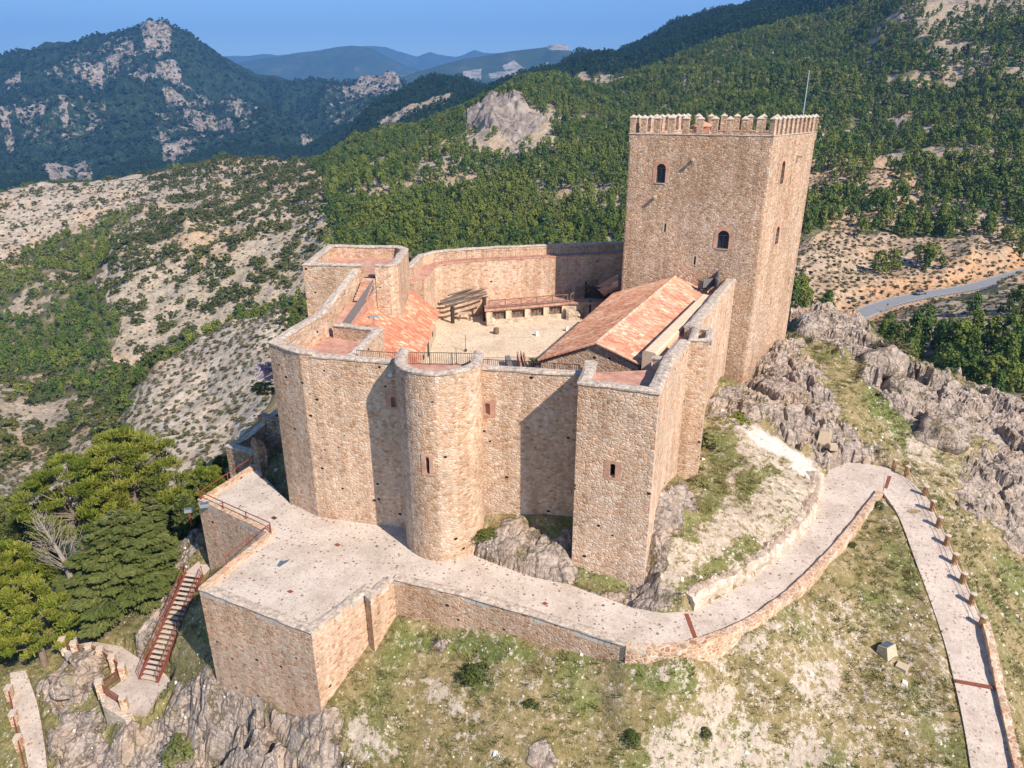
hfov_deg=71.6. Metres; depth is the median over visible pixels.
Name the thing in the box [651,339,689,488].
curtain wall
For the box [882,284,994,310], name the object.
guard rail
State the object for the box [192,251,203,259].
round bush
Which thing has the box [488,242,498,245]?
pine tree
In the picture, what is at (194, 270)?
round bush
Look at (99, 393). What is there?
round bush
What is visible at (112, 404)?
round bush
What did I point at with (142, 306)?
round bush
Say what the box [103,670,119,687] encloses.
panel
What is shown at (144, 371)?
round bush
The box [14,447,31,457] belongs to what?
round bush
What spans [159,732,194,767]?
shrub
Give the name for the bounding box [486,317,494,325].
stone block
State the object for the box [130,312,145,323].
round bush
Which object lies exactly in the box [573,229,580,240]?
pine tree
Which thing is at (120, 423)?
round bush
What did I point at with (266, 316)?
scrub
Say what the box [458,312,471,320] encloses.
timber bench
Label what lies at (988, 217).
pine tree
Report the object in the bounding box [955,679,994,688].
drain strip
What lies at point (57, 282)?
round bush
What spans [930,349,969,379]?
pine tree
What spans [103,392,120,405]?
round bush
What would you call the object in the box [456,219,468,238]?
pine tree
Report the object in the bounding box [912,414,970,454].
boulder
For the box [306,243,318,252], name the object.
round bush
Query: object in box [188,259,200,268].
round bush
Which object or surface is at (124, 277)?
round bush
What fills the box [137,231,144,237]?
round bush
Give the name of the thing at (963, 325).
pine tree
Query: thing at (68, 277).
round bush
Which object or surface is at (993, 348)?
pine tree
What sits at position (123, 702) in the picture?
brick pillar
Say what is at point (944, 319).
pine tree
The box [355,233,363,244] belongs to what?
pine tree
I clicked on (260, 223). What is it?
round bush
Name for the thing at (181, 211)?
round bush
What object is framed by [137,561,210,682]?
metal stairs
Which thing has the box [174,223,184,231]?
round bush
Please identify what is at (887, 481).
drain strip
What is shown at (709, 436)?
shrub
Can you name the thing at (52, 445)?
round bush
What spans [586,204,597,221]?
pine tree
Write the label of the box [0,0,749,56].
sky
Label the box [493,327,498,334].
wooden tub
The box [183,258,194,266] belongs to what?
round bush
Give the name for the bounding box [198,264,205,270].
round bush
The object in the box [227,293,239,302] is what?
round bush
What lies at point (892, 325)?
pine tree
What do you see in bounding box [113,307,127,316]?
round bush
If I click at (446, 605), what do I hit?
terrace wall
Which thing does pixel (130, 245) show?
round bush
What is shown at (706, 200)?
keep
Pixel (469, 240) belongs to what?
pine tree
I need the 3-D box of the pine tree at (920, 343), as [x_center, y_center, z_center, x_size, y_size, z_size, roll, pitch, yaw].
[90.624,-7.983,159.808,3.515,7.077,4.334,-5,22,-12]
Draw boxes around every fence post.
[891,458,897,470]
[904,465,910,478]
[922,485,929,496]
[929,499,936,511]
[935,515,943,528]
[943,533,951,546]
[950,552,959,564]
[959,571,967,584]
[968,592,977,605]
[978,614,987,628]
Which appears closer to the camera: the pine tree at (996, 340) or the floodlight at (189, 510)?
the floodlight at (189, 510)
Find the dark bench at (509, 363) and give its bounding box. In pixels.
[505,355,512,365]
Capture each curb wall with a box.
[625,489,883,663]
[982,621,1022,767]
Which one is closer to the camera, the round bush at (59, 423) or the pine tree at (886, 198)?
the round bush at (59, 423)
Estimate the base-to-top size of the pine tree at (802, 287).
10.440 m
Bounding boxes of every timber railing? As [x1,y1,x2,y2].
[489,294,567,308]
[570,279,597,301]
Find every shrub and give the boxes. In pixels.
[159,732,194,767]
[250,362,272,381]
[250,381,274,394]
[458,661,489,686]
[470,527,497,542]
[522,698,538,709]
[527,356,541,367]
[620,728,642,748]
[687,475,712,489]
[700,726,712,739]
[701,428,723,451]
[727,411,757,424]
[848,541,856,547]
[868,338,917,358]
[874,501,884,510]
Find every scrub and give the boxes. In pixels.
[0,157,326,313]
[0,164,1023,504]
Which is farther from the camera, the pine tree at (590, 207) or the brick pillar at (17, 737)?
the pine tree at (590, 207)
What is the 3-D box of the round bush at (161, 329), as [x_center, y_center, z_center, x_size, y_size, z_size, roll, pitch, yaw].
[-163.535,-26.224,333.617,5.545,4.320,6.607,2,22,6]
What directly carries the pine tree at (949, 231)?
on the hills at (514, 116)
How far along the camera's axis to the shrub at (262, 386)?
64.90 m
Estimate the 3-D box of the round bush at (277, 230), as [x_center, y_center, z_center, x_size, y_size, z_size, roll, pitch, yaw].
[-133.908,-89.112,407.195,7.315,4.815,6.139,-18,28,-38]
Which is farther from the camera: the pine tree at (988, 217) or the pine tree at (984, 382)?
the pine tree at (988, 217)
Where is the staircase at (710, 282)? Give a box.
[698,270,719,290]
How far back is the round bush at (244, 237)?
399.59 m
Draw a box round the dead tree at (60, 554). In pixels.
[16,508,83,613]
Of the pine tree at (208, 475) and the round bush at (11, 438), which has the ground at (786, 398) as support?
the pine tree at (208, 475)
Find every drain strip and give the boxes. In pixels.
[684,614,696,637]
[884,476,891,487]
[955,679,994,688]
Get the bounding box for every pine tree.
[0,491,70,625]
[0,539,63,632]
[0,572,83,668]
[0,630,12,661]
[6,452,118,548]
[66,424,190,528]
[134,363,146,381]
[140,467,173,517]
[170,492,201,543]
[179,465,229,512]
[193,458,206,477]
[210,455,228,468]
[250,308,257,317]
[287,313,296,327]
[345,233,352,244]
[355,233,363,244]
[371,222,379,241]
[386,232,396,244]
[392,228,398,242]
[395,237,414,251]
[396,210,409,221]
[396,222,405,236]
[397,214,403,223]
[401,221,415,236]
[405,216,416,233]
[405,228,415,248]
[412,210,421,222]
[414,214,422,230]
[422,242,429,251]
[429,230,441,245]
[429,244,439,250]
[433,239,440,249]
[434,211,447,224]
[437,208,444,221]
[441,234,453,247]
[442,215,449,228]
[448,227,456,239]
[451,215,462,228]
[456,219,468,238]
[465,221,476,235]
[466,237,474,246]
[476,233,485,242]
[479,241,487,246]
[481,210,491,227]
[483,226,496,239]
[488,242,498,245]
[497,234,503,244]
[500,212,509,224]
[501,240,520,245]
[508,220,519,228]
[509,229,523,244]
[512,213,521,229]
[513,232,521,243]
[521,227,529,242]
[524,236,535,244]
[529,224,543,238]
[533,230,543,242]
[536,211,553,227]
[539,226,547,243]
[541,233,558,243]
[545,228,556,242]
[546,197,556,210]
[549,220,573,234]
[558,234,567,242]
[559,225,574,242]
[564,206,576,225]
[571,216,583,234]
[572,212,583,226]
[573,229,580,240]
[576,202,584,217]
[577,216,585,234]
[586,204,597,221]
[588,222,600,241]
[600,229,608,241]
[606,200,616,214]
[609,233,618,240]
[615,233,623,240]
[617,197,625,213]
[618,219,624,232]
[790,279,800,307]
[791,275,808,306]
[795,273,813,299]
[798,286,815,307]
[801,208,815,233]
[802,300,808,307]
[805,192,818,209]
[805,204,820,228]
[814,293,833,302]
[816,205,829,228]
[823,288,835,306]
[824,201,830,219]
[841,183,851,202]
[850,182,858,203]
[867,186,885,207]
[868,250,888,272]
[875,204,894,227]
[877,317,888,337]
[878,189,891,211]
[879,312,896,328]
[881,248,903,270]
[882,320,897,341]
[888,323,908,346]
[891,212,904,233]
[903,335,921,360]
[904,312,925,334]
[906,327,926,350]
[906,337,917,357]
[909,303,940,329]
[914,241,941,266]
[915,334,924,359]
[917,210,931,233]
[919,316,933,347]
[921,247,932,269]
[929,332,953,350]
[929,342,954,369]
[930,214,949,236]
[930,319,958,344]
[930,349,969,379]
[931,202,956,222]
[933,206,949,227]
[934,317,948,345]
[935,318,972,353]
[935,349,989,382]
[942,210,972,234]
[943,215,956,238]
[949,343,963,351]
[953,318,972,350]
[960,328,983,359]
[963,348,984,377]
[965,292,983,314]
[965,349,983,378]
[967,352,1012,391]
[970,309,985,337]
[976,378,991,386]
[977,313,1004,352]
[981,213,993,235]
[986,335,1021,360]
[988,312,1023,346]
[991,336,1000,351]
[991,369,1005,391]
[992,361,1023,392]
[996,332,1022,378]
[1000,283,1023,314]
[1004,326,1023,363]
[1014,203,1023,224]
[1014,233,1023,255]
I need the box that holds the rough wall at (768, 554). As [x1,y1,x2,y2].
[685,471,824,610]
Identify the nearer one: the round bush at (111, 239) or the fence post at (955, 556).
the fence post at (955, 556)
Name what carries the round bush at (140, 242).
on the hills at (514, 116)
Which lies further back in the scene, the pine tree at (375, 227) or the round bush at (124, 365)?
the pine tree at (375, 227)
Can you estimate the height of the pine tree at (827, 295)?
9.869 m
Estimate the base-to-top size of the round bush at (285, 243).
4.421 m
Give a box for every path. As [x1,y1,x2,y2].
[10,670,47,767]
[56,637,170,715]
[883,467,1011,767]
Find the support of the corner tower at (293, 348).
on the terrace
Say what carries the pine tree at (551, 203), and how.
on the hills at (514, 116)
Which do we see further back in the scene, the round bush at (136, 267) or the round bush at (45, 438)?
the round bush at (136, 267)
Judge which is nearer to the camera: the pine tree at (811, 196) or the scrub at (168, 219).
the pine tree at (811, 196)
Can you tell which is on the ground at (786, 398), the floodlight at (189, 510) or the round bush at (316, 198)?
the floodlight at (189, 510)
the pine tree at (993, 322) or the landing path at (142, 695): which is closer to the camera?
the landing path at (142, 695)
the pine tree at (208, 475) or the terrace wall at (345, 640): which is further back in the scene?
the pine tree at (208, 475)
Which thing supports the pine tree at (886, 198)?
on the hills at (514, 116)
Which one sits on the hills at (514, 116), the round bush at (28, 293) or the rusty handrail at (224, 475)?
the round bush at (28, 293)
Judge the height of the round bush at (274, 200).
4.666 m
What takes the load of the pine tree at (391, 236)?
on the hills at (514, 116)
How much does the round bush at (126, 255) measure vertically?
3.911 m
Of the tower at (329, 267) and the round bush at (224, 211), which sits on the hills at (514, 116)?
the round bush at (224, 211)
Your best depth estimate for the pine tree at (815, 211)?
267.95 m
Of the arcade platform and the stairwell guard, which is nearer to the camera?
the stairwell guard
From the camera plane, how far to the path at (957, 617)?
52.45 m
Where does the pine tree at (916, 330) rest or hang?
on the hills at (514, 116)
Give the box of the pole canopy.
[440,289,487,323]
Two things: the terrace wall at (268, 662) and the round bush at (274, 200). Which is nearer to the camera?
the terrace wall at (268, 662)
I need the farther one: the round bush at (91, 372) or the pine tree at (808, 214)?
the round bush at (91, 372)
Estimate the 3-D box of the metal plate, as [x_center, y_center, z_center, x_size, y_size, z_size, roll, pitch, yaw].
[-17.636,13.710,54.570,0.587,0.030,1.118,8,23,20]
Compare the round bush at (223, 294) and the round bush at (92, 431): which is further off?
the round bush at (223, 294)
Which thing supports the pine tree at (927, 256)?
on the hills at (514, 116)
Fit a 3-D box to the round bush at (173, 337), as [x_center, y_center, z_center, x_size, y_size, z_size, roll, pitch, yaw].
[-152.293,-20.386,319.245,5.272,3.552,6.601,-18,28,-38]
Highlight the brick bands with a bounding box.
[468,357,539,365]
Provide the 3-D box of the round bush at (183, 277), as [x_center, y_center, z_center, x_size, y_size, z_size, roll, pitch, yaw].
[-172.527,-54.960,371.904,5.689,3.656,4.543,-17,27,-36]
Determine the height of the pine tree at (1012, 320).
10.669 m
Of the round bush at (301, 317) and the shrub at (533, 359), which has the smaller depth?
the shrub at (533, 359)
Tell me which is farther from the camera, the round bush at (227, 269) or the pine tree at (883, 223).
the round bush at (227, 269)
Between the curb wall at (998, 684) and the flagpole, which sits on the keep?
the flagpole
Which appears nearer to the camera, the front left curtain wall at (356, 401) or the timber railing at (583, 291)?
the front left curtain wall at (356, 401)
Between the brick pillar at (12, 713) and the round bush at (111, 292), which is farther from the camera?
the round bush at (111, 292)
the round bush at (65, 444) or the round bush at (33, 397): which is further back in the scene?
the round bush at (33, 397)
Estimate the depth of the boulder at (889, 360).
82.42 m
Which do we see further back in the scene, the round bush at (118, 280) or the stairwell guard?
the round bush at (118, 280)
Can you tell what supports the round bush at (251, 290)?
on the hills at (514, 116)
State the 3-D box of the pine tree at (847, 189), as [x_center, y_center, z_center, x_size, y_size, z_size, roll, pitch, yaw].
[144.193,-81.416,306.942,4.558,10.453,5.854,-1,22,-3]
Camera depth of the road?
226.60 m
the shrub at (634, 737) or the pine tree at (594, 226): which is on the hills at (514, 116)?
the pine tree at (594, 226)
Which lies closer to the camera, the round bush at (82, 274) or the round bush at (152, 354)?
the round bush at (152, 354)
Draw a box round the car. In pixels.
[913,289,927,294]
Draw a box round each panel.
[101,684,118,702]
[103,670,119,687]
[368,315,378,326]
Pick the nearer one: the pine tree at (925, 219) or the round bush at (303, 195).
the pine tree at (925, 219)
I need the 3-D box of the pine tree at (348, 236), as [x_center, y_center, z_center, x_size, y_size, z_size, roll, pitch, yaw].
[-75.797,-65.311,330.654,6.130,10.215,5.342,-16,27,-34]
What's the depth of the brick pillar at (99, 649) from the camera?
62.02 m
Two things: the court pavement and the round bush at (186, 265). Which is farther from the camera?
the round bush at (186, 265)
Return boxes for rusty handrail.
[199,457,253,498]
[200,492,271,532]
[225,524,270,564]
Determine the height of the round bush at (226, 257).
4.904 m
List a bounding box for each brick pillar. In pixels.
[3,684,14,701]
[7,709,19,726]
[12,733,24,751]
[57,635,68,655]
[69,639,78,653]
[84,642,92,650]
[94,677,105,699]
[95,645,104,654]
[107,653,117,672]
[117,662,127,680]
[118,693,128,710]
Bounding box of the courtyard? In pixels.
[426,316,582,363]
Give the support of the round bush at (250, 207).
on the hills at (514, 116)
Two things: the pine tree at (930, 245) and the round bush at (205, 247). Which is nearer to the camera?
the pine tree at (930, 245)
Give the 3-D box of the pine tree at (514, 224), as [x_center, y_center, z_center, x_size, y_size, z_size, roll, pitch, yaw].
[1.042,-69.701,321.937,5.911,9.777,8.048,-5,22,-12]
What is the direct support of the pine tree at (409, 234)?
on the hills at (514, 116)
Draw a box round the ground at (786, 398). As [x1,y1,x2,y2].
[0,302,1023,767]
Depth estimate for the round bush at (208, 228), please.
416.53 m
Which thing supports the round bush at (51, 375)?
on the hills at (514, 116)
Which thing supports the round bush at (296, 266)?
on the hills at (514, 116)
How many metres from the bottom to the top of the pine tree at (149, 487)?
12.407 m
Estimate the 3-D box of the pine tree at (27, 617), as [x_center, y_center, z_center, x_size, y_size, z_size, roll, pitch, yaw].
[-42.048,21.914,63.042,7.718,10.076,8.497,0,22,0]
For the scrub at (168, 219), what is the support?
on the hills at (514, 116)
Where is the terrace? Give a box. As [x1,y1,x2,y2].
[199,462,885,654]
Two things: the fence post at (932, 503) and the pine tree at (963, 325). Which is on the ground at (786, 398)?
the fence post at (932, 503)
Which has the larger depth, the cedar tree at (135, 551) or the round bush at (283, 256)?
the round bush at (283, 256)
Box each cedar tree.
[52,508,183,638]
[141,498,174,533]
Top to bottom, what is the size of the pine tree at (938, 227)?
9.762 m
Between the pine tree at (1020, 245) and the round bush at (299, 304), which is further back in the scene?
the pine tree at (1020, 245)
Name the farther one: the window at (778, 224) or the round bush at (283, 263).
the round bush at (283, 263)
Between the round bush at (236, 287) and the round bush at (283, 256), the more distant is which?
the round bush at (283, 256)
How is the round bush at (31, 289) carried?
on the hills at (514, 116)
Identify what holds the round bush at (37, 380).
on the hills at (514, 116)
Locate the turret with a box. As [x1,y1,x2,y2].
[677,326,714,480]
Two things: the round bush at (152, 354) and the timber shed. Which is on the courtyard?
the timber shed
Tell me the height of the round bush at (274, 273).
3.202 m
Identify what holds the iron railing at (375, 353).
on the front left curtain wall at (356, 401)
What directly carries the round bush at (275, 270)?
on the hills at (514, 116)
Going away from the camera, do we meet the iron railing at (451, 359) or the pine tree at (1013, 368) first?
the iron railing at (451, 359)
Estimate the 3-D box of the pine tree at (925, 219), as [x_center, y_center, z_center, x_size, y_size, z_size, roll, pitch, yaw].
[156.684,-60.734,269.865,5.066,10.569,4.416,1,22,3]
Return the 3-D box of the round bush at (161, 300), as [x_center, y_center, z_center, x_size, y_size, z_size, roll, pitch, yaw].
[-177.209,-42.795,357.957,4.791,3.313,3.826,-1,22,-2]
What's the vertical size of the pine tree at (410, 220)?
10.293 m
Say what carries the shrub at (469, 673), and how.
on the ground at (786, 398)
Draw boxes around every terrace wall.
[197,464,273,569]
[198,585,321,716]
[199,532,273,681]
[308,576,395,709]
[393,574,628,660]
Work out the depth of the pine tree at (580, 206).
329.55 m
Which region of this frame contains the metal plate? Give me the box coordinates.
[277,559,289,566]
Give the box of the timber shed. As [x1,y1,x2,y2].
[584,274,618,313]
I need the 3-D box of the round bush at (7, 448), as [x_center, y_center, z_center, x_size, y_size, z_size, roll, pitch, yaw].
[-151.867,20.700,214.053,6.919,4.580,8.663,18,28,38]
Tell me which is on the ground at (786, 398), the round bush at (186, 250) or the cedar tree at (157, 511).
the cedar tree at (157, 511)
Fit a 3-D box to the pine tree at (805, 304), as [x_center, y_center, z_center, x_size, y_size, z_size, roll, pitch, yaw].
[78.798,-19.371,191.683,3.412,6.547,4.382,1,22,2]
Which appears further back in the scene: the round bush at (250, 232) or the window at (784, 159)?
the round bush at (250, 232)
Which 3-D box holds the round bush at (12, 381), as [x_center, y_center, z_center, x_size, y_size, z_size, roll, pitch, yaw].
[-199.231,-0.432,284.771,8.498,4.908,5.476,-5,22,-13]
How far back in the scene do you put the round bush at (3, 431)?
232.86 m
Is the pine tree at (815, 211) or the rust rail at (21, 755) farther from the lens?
the pine tree at (815, 211)
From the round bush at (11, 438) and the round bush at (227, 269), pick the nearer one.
the round bush at (11, 438)
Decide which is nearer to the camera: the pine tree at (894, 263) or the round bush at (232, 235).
the pine tree at (894, 263)
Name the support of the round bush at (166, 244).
on the hills at (514, 116)
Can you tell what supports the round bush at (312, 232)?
on the hills at (514, 116)
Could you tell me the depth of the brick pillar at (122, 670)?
60.29 m
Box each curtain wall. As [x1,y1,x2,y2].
[310,353,405,528]
[316,268,373,335]
[409,241,623,320]
[482,363,581,516]
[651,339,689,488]
[661,278,735,409]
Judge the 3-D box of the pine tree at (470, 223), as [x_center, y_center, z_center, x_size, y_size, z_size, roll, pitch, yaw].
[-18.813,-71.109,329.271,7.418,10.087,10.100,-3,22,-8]
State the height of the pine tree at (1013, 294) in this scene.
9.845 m
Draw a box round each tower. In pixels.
[267,314,384,517]
[302,244,409,317]
[394,347,483,560]
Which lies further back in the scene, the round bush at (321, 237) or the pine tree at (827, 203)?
the round bush at (321, 237)
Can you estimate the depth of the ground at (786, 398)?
52.56 m
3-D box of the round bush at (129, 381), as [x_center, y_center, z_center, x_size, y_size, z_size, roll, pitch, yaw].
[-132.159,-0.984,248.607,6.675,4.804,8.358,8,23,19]
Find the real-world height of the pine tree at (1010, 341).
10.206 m
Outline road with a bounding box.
[855,268,1023,318]
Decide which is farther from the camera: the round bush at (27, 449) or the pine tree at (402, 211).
the pine tree at (402, 211)
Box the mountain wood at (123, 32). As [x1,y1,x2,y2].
[0,17,406,179]
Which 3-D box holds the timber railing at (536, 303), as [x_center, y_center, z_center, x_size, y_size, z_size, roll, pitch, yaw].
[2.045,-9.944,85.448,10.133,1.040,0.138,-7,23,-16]
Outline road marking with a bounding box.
[857,269,1020,316]
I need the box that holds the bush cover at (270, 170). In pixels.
[0,154,324,366]
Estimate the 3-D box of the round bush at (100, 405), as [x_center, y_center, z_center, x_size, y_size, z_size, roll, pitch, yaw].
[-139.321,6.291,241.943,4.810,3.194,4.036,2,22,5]
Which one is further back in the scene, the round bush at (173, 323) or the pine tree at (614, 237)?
the round bush at (173, 323)
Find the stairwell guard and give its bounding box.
[517,350,527,366]
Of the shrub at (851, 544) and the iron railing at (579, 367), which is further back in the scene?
the shrub at (851, 544)
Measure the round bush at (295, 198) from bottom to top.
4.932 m
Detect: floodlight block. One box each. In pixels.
[817,430,837,450]
[876,640,908,673]
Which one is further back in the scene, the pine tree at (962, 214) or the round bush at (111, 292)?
the round bush at (111, 292)
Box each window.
[652,160,668,183]
[713,227,732,249]
[773,223,780,245]
[778,158,786,184]
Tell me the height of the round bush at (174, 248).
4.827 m
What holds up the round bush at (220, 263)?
on the hills at (514, 116)
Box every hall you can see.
[354,289,439,362]
[537,275,710,372]
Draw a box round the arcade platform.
[484,295,605,323]
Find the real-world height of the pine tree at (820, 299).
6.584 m
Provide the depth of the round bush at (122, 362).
297.88 m
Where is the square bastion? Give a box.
[572,354,675,588]
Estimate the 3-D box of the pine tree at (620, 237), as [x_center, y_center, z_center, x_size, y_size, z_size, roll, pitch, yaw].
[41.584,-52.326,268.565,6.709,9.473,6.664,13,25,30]
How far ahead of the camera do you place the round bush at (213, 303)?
343.94 m
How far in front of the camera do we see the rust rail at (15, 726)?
59.39 m
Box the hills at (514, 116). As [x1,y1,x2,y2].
[0,0,1023,505]
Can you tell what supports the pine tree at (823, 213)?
on the hills at (514, 116)
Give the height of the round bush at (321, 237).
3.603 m
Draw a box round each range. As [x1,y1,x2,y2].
[223,46,496,69]
[236,46,421,81]
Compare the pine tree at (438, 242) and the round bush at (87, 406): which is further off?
the pine tree at (438, 242)
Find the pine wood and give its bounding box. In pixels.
[0,0,1023,410]
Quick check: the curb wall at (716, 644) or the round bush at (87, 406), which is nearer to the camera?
the curb wall at (716, 644)
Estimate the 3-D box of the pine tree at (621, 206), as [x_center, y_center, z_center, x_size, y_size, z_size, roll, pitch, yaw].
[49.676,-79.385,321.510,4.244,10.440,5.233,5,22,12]
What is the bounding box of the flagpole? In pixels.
[802,70,809,115]
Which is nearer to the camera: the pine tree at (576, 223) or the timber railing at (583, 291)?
the timber railing at (583, 291)
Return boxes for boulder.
[48,664,101,699]
[68,646,112,678]
[860,345,909,380]
[880,374,919,396]
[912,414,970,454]
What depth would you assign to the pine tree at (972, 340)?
144.82 m
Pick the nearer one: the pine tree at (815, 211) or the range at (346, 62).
the pine tree at (815, 211)
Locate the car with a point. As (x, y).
(918, 291)
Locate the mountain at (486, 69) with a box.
[400,44,572,83]
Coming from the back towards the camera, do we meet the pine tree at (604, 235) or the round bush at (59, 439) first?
the pine tree at (604, 235)
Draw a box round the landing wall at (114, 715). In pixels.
[99,691,134,724]
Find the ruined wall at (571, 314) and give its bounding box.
[566,307,579,320]
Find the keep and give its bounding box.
[621,113,819,384]
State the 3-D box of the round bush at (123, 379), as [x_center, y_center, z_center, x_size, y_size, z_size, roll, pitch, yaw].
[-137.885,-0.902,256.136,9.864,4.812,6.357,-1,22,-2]
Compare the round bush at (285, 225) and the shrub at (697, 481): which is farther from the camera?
the round bush at (285, 225)
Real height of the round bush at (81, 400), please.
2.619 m
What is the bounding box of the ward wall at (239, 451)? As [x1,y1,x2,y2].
[224,408,281,477]
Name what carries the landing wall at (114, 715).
on the ground at (786, 398)
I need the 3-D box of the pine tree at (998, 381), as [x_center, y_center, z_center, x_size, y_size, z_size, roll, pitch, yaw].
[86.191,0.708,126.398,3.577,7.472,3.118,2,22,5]
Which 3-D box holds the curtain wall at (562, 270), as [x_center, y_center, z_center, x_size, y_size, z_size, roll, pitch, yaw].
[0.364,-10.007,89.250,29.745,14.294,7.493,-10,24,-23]
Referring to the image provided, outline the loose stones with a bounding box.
[1,302,1023,767]
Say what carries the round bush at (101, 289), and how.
on the hills at (514, 116)
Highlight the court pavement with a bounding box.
[468,358,540,367]
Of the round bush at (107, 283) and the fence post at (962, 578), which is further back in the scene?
the round bush at (107, 283)
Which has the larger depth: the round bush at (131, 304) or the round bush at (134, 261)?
the round bush at (134, 261)
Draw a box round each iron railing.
[356,350,396,357]
[408,352,472,364]
[435,245,622,265]
[483,359,581,370]
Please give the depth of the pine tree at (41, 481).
69.63 m
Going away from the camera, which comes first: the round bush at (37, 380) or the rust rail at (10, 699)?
the rust rail at (10, 699)
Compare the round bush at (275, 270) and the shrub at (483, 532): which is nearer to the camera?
the shrub at (483, 532)
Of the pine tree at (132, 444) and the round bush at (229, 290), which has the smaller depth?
the pine tree at (132, 444)
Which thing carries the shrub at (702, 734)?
on the ground at (786, 398)
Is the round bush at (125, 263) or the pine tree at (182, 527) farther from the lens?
the round bush at (125, 263)
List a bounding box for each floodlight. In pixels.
[184,507,193,524]
[199,501,209,507]
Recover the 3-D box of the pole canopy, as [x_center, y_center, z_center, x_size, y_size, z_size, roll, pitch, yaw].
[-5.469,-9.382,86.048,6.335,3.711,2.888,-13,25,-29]
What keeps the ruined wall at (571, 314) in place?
on the courtyard
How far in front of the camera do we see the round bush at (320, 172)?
517.93 m
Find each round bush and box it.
[0,369,8,379]
[0,374,15,383]
[0,393,16,402]
[0,416,20,428]
[0,427,10,441]
[0,433,19,446]
[0,443,23,461]
[0,453,12,464]
[0,460,6,468]
[3,377,23,388]
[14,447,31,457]
[14,450,34,461]
[15,378,37,389]
[20,418,44,433]
[20,430,41,445]
[23,393,45,406]
[25,291,34,298]
[28,288,39,295]
[31,383,48,394]
[32,377,46,388]
[36,427,52,441]
[40,368,55,377]
[40,433,55,445]
[46,449,58,459]
[47,374,59,381]
[47,425,74,443]
[47,442,60,454]
[50,419,74,434]
[51,433,67,444]
[54,271,66,279]
[55,280,63,287]
[57,440,71,450]
[61,376,68,385]
[61,430,75,439]
[63,407,84,419]
[64,403,87,418]
[65,274,78,281]
[65,399,77,406]
[67,420,77,429]
[72,415,91,428]
[74,273,84,280]
[77,387,91,400]
[77,397,86,404]
[82,403,93,411]
[84,408,94,417]
[86,369,94,376]
[87,422,103,438]
[91,395,104,407]
[92,363,107,375]
[92,409,107,418]
[93,392,110,404]
[95,398,105,407]
[96,412,121,429]
[97,286,108,294]
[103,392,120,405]
[104,278,114,287]
[104,400,117,412]
[108,259,116,266]
[109,234,120,241]
[109,255,119,262]
[109,287,116,294]
[109,407,121,416]
[110,421,133,437]
[111,242,121,249]
[113,276,123,285]
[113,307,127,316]
[115,298,129,307]
[116,260,132,269]
[117,232,128,238]
[117,363,134,373]
[117,374,133,386]
[117,385,132,394]
[119,238,130,245]
[119,359,129,368]
[121,252,131,258]
[121,376,139,387]
[122,272,135,280]
[125,242,135,249]
[125,302,138,311]
[128,256,141,264]
[129,222,136,229]
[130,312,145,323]
[130,367,147,383]
[131,263,146,270]
[132,248,142,255]
[133,344,148,353]
[134,240,147,247]
[136,300,148,310]
[136,356,147,365]
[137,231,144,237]
[137,252,151,259]
[144,348,164,364]
[145,247,155,254]
[147,259,159,266]
[149,214,157,220]
[149,344,165,355]
[153,314,162,320]
[154,347,165,355]
[156,221,165,228]
[156,296,164,302]
[156,324,169,333]
[158,319,168,327]
[160,248,174,257]
[162,242,171,248]
[166,320,178,327]
[166,334,178,342]
[167,244,181,253]
[170,254,180,261]
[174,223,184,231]
[175,208,191,215]
[175,296,182,303]
[177,215,185,222]
[177,275,187,282]
[178,329,185,337]
[180,248,189,255]
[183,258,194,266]
[184,324,196,333]
[186,298,198,308]
[188,214,198,221]
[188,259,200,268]
[190,267,201,273]
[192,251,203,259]
[193,222,205,230]
[195,210,206,218]
[196,275,208,284]
[197,245,211,253]
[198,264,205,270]
[198,302,208,310]
[200,304,212,312]
[203,225,212,231]
[206,296,216,304]
[207,254,217,262]
[207,277,221,287]
[208,221,218,228]
[210,299,217,306]
[214,260,226,268]
[215,266,224,276]
[217,292,228,299]
[217,297,226,305]
[220,208,229,214]
[221,253,231,261]
[224,287,233,295]
[225,266,234,273]
[227,218,236,224]
[227,234,240,242]
[227,237,237,245]
[227,244,236,250]
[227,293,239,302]
[231,283,242,292]
[233,203,243,211]
[237,212,246,219]
[238,233,247,241]
[239,287,249,296]
[241,296,255,307]
[244,229,253,238]
[245,273,257,281]
[246,224,254,231]
[247,205,255,211]
[248,256,262,265]
[248,284,261,294]
[250,195,259,201]
[253,257,267,265]
[253,262,261,269]
[254,275,263,283]
[255,274,269,283]
[257,220,265,225]
[260,265,270,274]
[269,271,277,277]
[270,199,281,204]
[270,268,278,275]
[272,225,284,232]
[273,306,302,324]
[278,275,289,284]
[279,223,291,230]
[279,252,290,260]
[279,261,290,270]
[280,246,295,255]
[281,257,292,264]
[282,241,294,249]
[283,281,292,288]
[289,238,301,247]
[289,260,299,270]
[292,196,299,203]
[292,208,301,215]
[293,301,307,316]
[295,314,305,322]
[296,229,304,235]
[298,192,308,199]
[299,175,306,181]
[299,244,308,253]
[299,305,307,315]
[301,225,310,231]
[306,229,317,238]
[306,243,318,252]
[308,217,318,222]
[312,195,321,202]
[315,170,323,175]
[316,235,323,241]
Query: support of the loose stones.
on the ground at (786, 398)
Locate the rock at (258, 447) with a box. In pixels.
[251,438,267,469]
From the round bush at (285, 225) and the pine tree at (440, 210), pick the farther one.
the round bush at (285, 225)
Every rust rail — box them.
[8,691,12,708]
[13,717,17,732]
[17,741,24,767]
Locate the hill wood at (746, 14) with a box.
[0,0,858,190]

